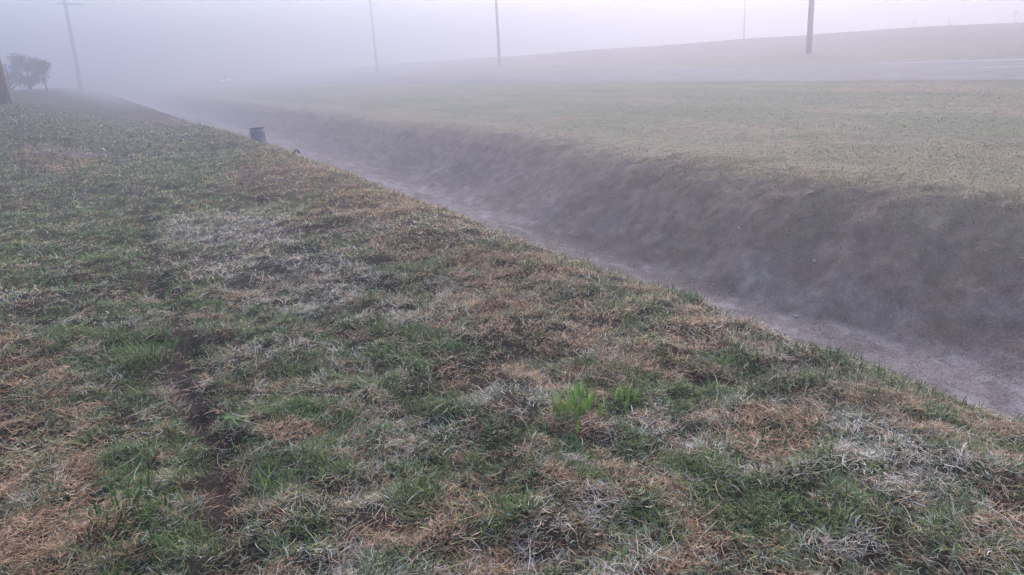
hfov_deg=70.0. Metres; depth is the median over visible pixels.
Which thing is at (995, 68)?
road
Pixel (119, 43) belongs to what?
sky
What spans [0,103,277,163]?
grass
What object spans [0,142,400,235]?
grass
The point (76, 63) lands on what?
utility pole
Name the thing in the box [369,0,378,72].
utility pole
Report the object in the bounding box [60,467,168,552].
grass tuft
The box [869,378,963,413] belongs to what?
grass tuft
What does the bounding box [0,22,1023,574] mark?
ground
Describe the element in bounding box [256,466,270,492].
grass tuft
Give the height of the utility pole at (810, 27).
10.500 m
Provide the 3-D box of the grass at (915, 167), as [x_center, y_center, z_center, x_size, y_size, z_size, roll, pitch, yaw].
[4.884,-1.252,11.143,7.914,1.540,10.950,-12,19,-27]
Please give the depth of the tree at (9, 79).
48.39 m
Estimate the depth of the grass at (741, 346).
4.46 m
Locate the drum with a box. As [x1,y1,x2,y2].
[249,127,266,143]
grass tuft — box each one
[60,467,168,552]
[97,327,202,373]
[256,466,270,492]
[532,378,622,443]
[609,381,642,412]
[709,349,731,371]
[725,421,838,475]
[788,339,871,377]
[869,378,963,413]
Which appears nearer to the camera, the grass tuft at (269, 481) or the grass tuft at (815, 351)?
the grass tuft at (269, 481)
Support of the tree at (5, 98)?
on the ground at (350, 126)
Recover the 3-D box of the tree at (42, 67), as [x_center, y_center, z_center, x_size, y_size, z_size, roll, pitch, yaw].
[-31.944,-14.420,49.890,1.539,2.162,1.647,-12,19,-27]
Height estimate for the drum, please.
0.413 m
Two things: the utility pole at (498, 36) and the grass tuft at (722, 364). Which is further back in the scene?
the utility pole at (498, 36)
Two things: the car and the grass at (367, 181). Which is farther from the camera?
the car
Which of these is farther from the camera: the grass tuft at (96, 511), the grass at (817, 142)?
the grass at (817, 142)
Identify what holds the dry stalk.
on the ground at (350, 126)
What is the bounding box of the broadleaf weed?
[219,415,252,425]
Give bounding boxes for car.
[218,76,229,83]
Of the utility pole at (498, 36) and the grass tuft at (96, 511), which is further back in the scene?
the utility pole at (498, 36)
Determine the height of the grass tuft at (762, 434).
0.186 m
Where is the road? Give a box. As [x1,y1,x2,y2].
[142,56,1023,85]
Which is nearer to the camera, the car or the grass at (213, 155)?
the grass at (213, 155)
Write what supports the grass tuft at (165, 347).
on the ground at (350, 126)
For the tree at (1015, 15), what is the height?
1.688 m
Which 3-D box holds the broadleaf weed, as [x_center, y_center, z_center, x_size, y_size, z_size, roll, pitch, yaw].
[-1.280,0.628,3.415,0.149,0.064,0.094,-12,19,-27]
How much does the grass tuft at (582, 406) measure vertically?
0.186 m
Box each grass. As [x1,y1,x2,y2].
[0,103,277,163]
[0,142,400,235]
[0,187,572,331]
[0,242,1023,484]
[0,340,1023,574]
[197,123,644,295]
[337,82,1023,226]
[494,140,1023,419]
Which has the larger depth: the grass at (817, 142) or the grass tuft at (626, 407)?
the grass at (817, 142)
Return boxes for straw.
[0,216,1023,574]
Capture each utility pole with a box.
[57,0,83,91]
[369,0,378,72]
[495,0,500,66]
[806,0,814,52]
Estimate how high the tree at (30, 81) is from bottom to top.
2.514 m
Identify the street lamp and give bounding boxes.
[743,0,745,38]
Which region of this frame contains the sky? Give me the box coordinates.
[0,0,1023,91]
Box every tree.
[0,59,11,103]
[1,62,22,90]
[4,53,48,89]
[29,59,51,90]
[1012,10,1020,22]
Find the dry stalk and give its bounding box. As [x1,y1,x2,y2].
[241,462,296,506]

